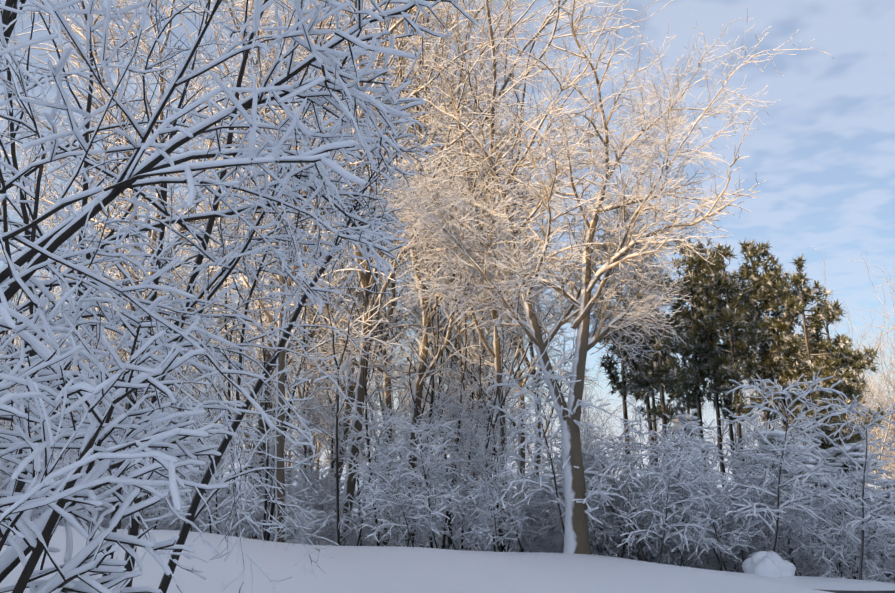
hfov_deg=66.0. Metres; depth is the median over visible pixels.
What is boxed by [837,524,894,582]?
shrub sapling
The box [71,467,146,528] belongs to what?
shrub sapling
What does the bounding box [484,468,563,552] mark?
shrub sapling
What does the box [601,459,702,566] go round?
shrub sapling
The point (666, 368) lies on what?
pine
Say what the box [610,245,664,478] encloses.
pine
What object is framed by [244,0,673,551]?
tree
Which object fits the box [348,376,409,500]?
tree
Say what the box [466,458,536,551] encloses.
shrub sapling
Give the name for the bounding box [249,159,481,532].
tree
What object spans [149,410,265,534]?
shrub sapling
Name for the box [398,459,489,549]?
shrub sapling
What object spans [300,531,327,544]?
shrub sapling
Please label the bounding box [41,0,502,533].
tree
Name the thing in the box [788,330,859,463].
pine
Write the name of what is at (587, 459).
shrub sapling
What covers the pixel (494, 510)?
shrub sapling
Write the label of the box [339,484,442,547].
shrub sapling
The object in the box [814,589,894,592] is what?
driveway
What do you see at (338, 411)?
tree
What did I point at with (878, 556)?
shrub sapling
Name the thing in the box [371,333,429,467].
tree
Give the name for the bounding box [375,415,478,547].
shrub sapling
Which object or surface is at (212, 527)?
shrub sapling
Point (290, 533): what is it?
shrub sapling
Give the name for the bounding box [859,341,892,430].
tree
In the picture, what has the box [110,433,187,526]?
shrub sapling
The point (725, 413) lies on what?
pine
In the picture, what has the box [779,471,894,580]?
shrub sapling
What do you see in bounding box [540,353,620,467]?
tree
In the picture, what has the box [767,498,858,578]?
shrub sapling
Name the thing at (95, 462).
shrub sapling
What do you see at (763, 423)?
tree
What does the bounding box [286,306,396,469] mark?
tree
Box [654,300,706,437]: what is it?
pine
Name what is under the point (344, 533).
shrub sapling
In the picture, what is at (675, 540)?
shrub sapling
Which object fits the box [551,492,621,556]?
shrub sapling
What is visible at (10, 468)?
shrub sapling
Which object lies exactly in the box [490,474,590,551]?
shrub sapling
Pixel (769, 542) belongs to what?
shrub sapling
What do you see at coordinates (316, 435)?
tree
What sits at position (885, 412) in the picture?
tree
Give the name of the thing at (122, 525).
shrub sapling
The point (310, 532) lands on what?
shrub sapling
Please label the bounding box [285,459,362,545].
shrub sapling
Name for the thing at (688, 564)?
shrub sapling
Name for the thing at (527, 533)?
shrub sapling
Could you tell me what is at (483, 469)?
shrub sapling
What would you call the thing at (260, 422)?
tree
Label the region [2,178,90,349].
tree
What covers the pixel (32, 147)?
tree
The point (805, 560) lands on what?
shrub sapling
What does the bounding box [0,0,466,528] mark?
tree
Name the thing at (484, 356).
tree
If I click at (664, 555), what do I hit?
shrub sapling
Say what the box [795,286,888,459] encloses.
pine
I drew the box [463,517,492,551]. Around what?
shrub sapling
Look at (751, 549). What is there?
shrub sapling
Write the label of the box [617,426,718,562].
shrub sapling
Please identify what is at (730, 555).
shrub sapling
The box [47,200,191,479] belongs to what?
tree
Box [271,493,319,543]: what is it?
shrub sapling
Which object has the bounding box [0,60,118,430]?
tree
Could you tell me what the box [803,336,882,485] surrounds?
pine
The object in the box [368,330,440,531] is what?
tree
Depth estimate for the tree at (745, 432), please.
94.80 m
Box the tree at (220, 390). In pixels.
[170,295,253,479]
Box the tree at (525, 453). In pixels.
[514,404,534,471]
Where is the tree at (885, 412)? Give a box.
[861,329,894,488]
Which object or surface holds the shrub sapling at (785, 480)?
on the snow ground
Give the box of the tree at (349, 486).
[189,0,610,545]
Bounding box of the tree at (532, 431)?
[494,390,590,489]
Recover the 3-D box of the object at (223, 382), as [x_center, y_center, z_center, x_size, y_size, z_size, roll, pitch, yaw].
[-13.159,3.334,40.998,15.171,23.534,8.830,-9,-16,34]
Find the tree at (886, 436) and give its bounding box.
[795,305,894,496]
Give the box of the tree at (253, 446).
[188,143,477,487]
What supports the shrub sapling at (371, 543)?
on the snow ground
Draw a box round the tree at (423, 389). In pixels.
[368,267,471,460]
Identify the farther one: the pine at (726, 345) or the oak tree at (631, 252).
the pine at (726, 345)
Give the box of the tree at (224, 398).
[172,370,250,465]
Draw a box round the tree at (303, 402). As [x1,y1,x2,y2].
[134,31,466,540]
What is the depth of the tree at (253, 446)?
54.27 m
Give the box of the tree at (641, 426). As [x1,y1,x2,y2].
[598,393,677,483]
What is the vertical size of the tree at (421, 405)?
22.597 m
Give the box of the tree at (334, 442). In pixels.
[285,270,404,489]
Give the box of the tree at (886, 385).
[814,267,894,478]
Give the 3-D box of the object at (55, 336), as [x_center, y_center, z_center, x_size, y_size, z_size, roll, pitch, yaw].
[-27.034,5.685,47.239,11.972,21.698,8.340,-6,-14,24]
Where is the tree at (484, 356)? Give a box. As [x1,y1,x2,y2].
[376,186,568,458]
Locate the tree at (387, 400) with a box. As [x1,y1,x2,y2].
[215,0,538,545]
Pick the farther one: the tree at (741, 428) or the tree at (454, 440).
the tree at (741, 428)
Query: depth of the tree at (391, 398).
94.75 m
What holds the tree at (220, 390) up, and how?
on the snow ground
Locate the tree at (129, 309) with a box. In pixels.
[68,210,236,412]
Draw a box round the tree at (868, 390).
[758,336,894,485]
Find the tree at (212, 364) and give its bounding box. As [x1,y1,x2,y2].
[175,220,251,443]
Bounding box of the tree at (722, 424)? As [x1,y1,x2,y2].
[659,366,754,472]
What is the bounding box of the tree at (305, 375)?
[196,15,359,520]
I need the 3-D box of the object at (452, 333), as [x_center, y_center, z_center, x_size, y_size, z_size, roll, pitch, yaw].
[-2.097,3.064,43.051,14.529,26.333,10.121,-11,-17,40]
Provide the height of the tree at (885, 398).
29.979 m
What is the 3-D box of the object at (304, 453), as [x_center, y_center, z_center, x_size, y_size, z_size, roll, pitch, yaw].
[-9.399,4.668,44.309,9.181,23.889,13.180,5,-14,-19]
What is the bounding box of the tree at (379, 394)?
[291,213,450,466]
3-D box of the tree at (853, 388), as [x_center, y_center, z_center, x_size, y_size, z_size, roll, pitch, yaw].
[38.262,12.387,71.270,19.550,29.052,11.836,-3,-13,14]
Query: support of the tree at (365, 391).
on the snow ground
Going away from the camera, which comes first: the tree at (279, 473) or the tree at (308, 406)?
the tree at (279, 473)
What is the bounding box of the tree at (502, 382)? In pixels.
[443,243,571,515]
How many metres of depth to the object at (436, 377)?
42.02 m
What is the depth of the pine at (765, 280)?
43.76 m
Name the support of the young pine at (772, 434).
on the snow ground
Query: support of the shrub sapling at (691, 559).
on the snow ground
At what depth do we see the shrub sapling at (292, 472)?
35.48 m
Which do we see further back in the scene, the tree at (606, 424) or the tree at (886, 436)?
the tree at (606, 424)
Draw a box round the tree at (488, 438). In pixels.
[424,199,556,551]
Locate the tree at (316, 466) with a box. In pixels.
[252,324,415,478]
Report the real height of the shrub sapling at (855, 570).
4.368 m
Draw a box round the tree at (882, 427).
[863,377,894,478]
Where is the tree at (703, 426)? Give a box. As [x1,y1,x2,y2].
[657,394,728,466]
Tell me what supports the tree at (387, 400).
on the snow ground
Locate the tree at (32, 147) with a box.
[0,0,97,392]
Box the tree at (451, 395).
[407,281,485,474]
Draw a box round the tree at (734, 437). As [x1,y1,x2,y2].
[707,396,762,480]
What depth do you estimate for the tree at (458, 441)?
30.43 m
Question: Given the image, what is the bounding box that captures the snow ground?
[0,451,894,592]
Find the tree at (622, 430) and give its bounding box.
[591,367,647,471]
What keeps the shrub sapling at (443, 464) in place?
on the snow ground
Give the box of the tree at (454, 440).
[319,0,574,536]
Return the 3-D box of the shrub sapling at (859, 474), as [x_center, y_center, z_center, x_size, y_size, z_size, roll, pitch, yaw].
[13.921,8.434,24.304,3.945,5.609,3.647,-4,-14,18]
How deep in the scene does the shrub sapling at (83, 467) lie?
31.51 m
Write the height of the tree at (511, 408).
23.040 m
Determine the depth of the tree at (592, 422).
89.80 m
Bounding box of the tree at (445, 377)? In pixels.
[378,220,530,547]
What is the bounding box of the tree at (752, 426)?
[712,384,867,473]
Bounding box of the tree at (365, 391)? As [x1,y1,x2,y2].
[243,80,446,545]
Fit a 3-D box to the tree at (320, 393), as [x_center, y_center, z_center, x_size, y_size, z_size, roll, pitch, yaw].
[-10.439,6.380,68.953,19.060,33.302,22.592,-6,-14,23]
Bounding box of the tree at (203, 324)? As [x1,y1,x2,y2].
[95,190,240,514]
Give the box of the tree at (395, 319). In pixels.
[294,172,437,545]
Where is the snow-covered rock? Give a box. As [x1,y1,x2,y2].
[742,551,795,577]
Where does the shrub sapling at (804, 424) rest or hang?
on the snow ground
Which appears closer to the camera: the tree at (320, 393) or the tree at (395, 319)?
the tree at (395, 319)
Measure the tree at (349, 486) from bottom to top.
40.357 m
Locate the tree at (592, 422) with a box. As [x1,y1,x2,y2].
[559,368,633,493]
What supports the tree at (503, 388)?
on the snow ground
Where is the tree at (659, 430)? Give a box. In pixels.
[634,400,691,467]
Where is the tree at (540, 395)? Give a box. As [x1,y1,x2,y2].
[465,334,599,479]
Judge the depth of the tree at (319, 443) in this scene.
90.37 m
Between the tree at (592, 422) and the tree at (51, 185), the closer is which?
the tree at (51, 185)
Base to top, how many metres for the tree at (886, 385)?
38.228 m
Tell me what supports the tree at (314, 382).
on the snow ground
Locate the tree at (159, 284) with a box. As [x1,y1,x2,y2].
[54,57,225,437]
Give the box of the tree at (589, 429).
[559,386,619,482]
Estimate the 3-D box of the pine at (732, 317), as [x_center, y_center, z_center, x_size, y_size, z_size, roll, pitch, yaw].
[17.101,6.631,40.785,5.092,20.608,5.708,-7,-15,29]
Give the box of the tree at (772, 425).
[742,381,800,482]
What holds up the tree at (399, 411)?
on the snow ground
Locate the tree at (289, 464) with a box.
[211,230,340,499]
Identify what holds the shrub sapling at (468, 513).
on the snow ground
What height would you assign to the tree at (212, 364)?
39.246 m
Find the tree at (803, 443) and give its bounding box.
[705,246,894,482]
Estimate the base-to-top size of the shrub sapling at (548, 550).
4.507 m
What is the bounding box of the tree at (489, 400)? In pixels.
[448,302,548,515]
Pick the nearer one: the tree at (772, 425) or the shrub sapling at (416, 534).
the shrub sapling at (416, 534)
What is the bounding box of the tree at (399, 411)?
[367,373,423,457]
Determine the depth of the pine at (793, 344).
40.45 m
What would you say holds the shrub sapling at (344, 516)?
on the snow ground
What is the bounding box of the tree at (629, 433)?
[603,406,660,485]
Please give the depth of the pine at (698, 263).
43.90 m
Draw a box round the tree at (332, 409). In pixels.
[203,165,411,535]
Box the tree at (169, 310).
[26,192,238,435]
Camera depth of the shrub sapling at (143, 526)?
26.45 m
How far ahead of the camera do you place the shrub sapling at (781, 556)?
27.27 m
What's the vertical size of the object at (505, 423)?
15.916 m
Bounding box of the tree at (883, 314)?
[848,250,894,376]
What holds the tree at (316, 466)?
on the snow ground
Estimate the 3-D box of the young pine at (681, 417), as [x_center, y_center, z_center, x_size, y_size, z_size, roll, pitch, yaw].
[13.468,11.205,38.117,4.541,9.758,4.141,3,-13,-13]
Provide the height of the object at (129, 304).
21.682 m
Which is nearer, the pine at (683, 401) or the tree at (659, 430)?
the pine at (683, 401)
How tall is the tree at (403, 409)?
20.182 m
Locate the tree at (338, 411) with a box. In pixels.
[247,19,531,545]
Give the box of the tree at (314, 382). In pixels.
[264,267,351,490]
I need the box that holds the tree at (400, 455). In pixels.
[247,255,479,498]
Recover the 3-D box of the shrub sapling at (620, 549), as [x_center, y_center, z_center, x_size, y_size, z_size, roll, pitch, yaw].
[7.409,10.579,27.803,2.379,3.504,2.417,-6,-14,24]
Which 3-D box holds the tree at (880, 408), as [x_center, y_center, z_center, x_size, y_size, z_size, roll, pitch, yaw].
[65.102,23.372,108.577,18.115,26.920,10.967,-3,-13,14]
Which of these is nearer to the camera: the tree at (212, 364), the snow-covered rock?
the snow-covered rock
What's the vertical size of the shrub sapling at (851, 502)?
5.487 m
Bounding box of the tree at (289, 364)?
[218,255,345,460]
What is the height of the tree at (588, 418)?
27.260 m
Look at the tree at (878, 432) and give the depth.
93.34 m
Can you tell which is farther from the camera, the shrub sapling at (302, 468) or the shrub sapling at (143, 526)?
the shrub sapling at (302, 468)
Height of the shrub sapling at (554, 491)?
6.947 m
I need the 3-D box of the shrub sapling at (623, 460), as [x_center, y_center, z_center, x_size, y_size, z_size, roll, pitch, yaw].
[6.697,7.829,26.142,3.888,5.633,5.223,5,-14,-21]
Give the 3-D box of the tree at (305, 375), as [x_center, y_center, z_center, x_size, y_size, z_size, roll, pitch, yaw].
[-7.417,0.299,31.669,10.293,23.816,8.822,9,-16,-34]
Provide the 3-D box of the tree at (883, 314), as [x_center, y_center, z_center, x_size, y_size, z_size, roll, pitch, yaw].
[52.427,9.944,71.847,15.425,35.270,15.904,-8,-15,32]
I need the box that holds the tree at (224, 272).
[0,0,440,592]
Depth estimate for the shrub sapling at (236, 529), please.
29.29 m
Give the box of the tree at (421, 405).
[393,344,446,502]
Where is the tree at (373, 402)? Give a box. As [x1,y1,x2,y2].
[338,340,401,452]
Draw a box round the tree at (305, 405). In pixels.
[195,190,391,541]
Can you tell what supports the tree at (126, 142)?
on the snow ground
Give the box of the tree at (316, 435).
[284,362,353,480]
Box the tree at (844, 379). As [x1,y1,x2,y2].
[744,312,885,450]
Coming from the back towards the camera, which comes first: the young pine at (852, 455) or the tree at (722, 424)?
the tree at (722, 424)
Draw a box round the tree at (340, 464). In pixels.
[120,0,557,532]
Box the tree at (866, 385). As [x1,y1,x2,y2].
[824,322,893,486]
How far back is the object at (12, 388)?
39.09 m
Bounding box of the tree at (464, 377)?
[303,136,594,551]
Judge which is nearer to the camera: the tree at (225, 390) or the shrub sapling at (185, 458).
the shrub sapling at (185, 458)
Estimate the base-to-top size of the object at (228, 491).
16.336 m
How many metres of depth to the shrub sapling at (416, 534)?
32.25 m
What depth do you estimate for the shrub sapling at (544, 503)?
25.66 m
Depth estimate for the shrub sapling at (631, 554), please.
24.65 m
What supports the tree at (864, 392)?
on the snow ground
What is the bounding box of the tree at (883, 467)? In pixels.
[842,355,894,494]
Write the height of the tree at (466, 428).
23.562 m
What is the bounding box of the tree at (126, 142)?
[4,0,456,528]
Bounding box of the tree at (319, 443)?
[291,375,347,479]
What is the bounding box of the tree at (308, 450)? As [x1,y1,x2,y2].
[214,216,377,468]
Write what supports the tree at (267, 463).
on the snow ground
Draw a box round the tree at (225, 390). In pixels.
[161,271,314,529]
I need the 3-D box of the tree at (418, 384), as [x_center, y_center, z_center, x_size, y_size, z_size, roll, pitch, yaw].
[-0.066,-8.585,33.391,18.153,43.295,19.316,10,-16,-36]
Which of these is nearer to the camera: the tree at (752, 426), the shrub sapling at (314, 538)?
the shrub sapling at (314, 538)
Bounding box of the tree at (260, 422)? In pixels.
[132,0,472,538]
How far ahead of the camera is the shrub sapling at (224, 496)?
48.16 m
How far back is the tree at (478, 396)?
45.39 m
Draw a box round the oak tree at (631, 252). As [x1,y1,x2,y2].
[347,0,833,554]
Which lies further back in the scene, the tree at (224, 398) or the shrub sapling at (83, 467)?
the tree at (224, 398)
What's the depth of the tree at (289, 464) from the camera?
77.96 m
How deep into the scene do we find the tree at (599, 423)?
129.58 m
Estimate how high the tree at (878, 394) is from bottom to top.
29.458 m
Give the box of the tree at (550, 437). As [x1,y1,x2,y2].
[529,390,560,483]
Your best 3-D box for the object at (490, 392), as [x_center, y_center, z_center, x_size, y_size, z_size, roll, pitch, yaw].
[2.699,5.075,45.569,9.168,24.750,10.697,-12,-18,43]
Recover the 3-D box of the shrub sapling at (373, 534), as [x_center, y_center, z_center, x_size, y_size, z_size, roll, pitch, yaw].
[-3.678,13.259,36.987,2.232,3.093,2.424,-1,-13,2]
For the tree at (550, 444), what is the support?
on the snow ground
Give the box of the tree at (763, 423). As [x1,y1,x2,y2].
[742,375,801,483]
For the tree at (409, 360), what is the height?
24.926 m
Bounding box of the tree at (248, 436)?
[142,64,347,487]
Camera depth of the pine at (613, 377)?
43.48 m
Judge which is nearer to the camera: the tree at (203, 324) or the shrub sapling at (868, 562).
the shrub sapling at (868, 562)
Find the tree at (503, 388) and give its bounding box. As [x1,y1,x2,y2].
[409,218,550,516]
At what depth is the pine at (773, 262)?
46.99 m
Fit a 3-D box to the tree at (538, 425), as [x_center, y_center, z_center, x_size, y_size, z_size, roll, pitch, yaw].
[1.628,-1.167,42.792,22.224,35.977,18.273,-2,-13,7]
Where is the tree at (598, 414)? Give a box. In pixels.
[542,347,658,477]
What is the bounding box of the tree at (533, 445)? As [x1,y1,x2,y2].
[508,406,553,488]
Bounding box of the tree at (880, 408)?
[862,369,893,457]
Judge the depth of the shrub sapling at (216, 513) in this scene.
24.27 m
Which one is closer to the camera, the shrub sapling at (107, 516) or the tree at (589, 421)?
the shrub sapling at (107, 516)
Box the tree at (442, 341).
[328,67,568,547]
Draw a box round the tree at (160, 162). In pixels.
[0,0,478,592]
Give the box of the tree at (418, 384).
[263,0,621,546]
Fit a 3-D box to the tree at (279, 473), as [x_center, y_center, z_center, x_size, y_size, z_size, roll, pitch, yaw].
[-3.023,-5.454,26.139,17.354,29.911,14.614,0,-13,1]
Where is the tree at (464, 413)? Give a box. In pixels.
[398,91,695,551]
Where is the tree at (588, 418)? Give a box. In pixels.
[553,379,614,464]
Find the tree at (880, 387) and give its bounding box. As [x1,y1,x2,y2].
[847,304,894,477]
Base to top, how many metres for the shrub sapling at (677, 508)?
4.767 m
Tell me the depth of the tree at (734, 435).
106.80 m
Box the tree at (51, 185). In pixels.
[0,58,250,418]
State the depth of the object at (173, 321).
46.00 m
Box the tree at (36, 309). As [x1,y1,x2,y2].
[1,233,115,342]
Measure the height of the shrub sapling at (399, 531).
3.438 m
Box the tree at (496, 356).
[280,0,615,551]
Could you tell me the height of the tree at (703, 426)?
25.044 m
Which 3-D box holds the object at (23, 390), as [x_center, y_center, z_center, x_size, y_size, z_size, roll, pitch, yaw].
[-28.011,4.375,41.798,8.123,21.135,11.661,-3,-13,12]
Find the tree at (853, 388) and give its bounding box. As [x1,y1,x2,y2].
[704,286,894,486]
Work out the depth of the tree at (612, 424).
135.37 m
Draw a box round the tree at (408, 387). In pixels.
[357,25,549,543]
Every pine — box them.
[589,248,654,483]
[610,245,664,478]
[618,265,704,455]
[620,307,676,478]
[649,238,725,472]
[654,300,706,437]
[660,412,724,486]
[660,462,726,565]
[675,238,736,486]
[687,242,779,482]
[706,303,748,478]
[723,237,807,428]
[732,426,846,575]
[735,497,831,576]
[744,256,823,484]
[762,254,866,448]
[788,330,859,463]
[788,447,871,572]
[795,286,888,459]
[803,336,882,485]
[814,439,894,581]
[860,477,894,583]
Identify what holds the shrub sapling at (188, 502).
on the snow ground
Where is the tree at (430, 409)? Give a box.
[360,1,547,543]
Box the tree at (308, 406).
[274,301,357,473]
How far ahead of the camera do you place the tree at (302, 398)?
66.08 m
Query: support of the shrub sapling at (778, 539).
on the snow ground
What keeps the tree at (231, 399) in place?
on the snow ground
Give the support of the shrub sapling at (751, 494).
on the snow ground
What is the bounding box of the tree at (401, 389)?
[371,339,427,439]
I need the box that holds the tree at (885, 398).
[870,323,894,476]
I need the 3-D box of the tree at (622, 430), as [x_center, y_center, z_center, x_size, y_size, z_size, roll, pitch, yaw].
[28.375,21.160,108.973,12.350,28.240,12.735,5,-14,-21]
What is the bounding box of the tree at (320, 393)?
[249,249,441,477]
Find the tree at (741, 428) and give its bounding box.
[686,385,774,474]
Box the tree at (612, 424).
[582,391,643,479]
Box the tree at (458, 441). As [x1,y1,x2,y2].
[382,18,557,548]
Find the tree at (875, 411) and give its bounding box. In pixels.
[854,338,894,469]
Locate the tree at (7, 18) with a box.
[0,0,420,520]
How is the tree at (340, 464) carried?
on the snow ground
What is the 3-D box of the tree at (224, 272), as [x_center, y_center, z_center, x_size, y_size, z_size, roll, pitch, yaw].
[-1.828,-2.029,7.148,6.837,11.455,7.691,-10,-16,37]
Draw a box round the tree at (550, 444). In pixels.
[494,346,562,481]
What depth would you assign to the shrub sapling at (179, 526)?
29.05 m
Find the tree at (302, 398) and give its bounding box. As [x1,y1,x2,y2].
[241,261,355,485]
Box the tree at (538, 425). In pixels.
[261,0,638,524]
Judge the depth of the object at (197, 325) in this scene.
37.16 m
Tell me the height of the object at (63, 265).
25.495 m
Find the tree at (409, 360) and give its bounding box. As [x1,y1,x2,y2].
[275,67,565,548]
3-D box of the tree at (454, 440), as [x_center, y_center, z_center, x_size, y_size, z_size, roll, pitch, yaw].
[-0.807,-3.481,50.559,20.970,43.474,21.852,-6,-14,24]
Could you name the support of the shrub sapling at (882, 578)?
on the snow ground
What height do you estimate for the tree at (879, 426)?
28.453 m
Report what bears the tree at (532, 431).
on the snow ground
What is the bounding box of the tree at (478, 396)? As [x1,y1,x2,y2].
[314,0,640,550]
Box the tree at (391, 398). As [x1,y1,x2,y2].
[363,355,414,517]
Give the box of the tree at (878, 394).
[859,361,894,427]
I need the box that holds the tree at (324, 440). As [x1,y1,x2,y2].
[294,365,355,473]
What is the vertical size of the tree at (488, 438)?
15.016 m
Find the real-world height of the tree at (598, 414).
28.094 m
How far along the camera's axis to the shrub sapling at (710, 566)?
24.73 m
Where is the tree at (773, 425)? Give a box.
[744,391,806,454]
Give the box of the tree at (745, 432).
[707,406,781,460]
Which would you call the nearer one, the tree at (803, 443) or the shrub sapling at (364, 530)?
the shrub sapling at (364, 530)
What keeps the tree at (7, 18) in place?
on the snow ground
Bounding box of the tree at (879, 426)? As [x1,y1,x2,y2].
[861,372,894,486]
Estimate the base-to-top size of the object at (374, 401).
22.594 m
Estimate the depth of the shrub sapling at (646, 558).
26.49 m
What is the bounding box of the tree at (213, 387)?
[168,324,242,466]
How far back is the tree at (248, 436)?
61.59 m
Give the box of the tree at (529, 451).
[486,352,588,498]
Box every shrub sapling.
[0,442,41,497]
[0,455,23,497]
[24,412,161,528]
[36,414,128,512]
[61,437,129,527]
[63,450,131,525]
[69,443,135,524]
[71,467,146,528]
[96,484,165,529]
[110,393,221,529]
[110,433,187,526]
[124,513,155,528]
[147,489,214,532]
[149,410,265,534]
[150,446,221,531]
[150,459,219,533]
[152,498,175,528]
[162,418,263,534]
[202,486,232,535]
[203,482,232,522]
[207,479,260,535]
[211,482,274,537]
[219,486,273,539]
[221,427,319,537]
[227,502,271,540]
[246,458,331,542]
[259,457,340,544]
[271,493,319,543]
[272,454,340,534]
[273,457,356,541]
[284,504,335,544]
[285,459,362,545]
[300,404,426,545]
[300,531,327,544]
[307,440,433,543]
[314,504,363,545]
[326,531,363,545]
[334,454,417,545]
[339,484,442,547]
[341,448,437,546]
[351,515,376,545]
[362,521,396,545]
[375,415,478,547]
[388,499,435,547]
[389,510,401,546]
[392,427,465,546]
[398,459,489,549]
[403,456,498,551]
[414,504,456,547]
[416,462,469,545]
[430,471,519,547]
[432,418,553,551]
[436,503,485,550]
[440,482,513,551]
[456,476,530,548]
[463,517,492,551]
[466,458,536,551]
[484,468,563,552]
[486,342,638,534]
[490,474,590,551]
[493,504,542,551]
[497,494,564,552]
[513,454,611,552]
[515,500,562,550]
[525,412,656,558]
[530,507,595,552]
[535,413,675,560]
[541,479,620,556]
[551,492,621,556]
[556,428,679,561]
[583,400,744,557]
[592,526,629,555]
[594,465,675,564]
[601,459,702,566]
[606,481,740,568]
[607,539,650,560]
[615,462,734,563]
[615,464,696,566]
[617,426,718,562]
[623,426,731,566]
[625,424,769,570]
[632,485,733,571]
[636,504,731,569]
[669,435,776,570]
[675,465,766,570]
[684,367,860,551]
[684,544,730,570]
[697,477,780,572]
[703,500,748,572]
[708,487,834,576]
[708,499,787,572]
[720,427,865,575]
[722,450,894,578]
[723,458,813,559]
[739,526,806,575]
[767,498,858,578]
[774,394,894,579]
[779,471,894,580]
[781,547,817,576]
[782,454,894,580]
[783,477,814,486]
[799,532,890,581]
[812,457,894,578]
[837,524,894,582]
[849,524,894,580]
[852,561,894,582]
[874,516,894,578]
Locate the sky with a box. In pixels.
[0,0,894,487]
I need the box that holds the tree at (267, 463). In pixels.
[183,84,374,540]
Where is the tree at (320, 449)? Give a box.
[301,380,339,475]
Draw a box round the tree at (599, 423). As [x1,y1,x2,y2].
[554,398,615,446]
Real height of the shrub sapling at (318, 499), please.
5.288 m
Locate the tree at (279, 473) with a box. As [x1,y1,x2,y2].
[120,0,560,542]
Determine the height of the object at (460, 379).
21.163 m
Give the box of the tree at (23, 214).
[0,0,373,538]
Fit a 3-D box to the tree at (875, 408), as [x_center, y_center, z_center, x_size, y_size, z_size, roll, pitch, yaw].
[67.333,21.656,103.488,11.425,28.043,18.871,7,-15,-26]
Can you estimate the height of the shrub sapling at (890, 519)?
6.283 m
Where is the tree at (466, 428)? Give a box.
[396,356,513,474]
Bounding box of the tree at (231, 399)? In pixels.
[205,282,256,490]
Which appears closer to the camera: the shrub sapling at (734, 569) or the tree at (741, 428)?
the shrub sapling at (734, 569)
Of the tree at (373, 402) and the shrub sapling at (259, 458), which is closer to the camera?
the shrub sapling at (259, 458)
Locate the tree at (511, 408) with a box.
[382,93,544,549]
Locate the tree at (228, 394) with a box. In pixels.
[115,16,331,536]
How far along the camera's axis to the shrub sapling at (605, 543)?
28.65 m
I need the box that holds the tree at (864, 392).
[739,300,894,489]
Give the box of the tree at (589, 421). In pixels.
[544,367,621,491]
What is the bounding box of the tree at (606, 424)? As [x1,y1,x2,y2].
[580,371,620,497]
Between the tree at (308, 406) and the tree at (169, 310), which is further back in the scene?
the tree at (308, 406)
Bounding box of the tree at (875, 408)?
[855,349,894,470]
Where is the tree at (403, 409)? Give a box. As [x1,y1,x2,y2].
[377,359,434,486]
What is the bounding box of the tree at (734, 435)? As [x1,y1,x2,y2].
[706,389,760,478]
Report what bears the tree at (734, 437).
on the snow ground
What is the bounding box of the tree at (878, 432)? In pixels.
[847,359,894,478]

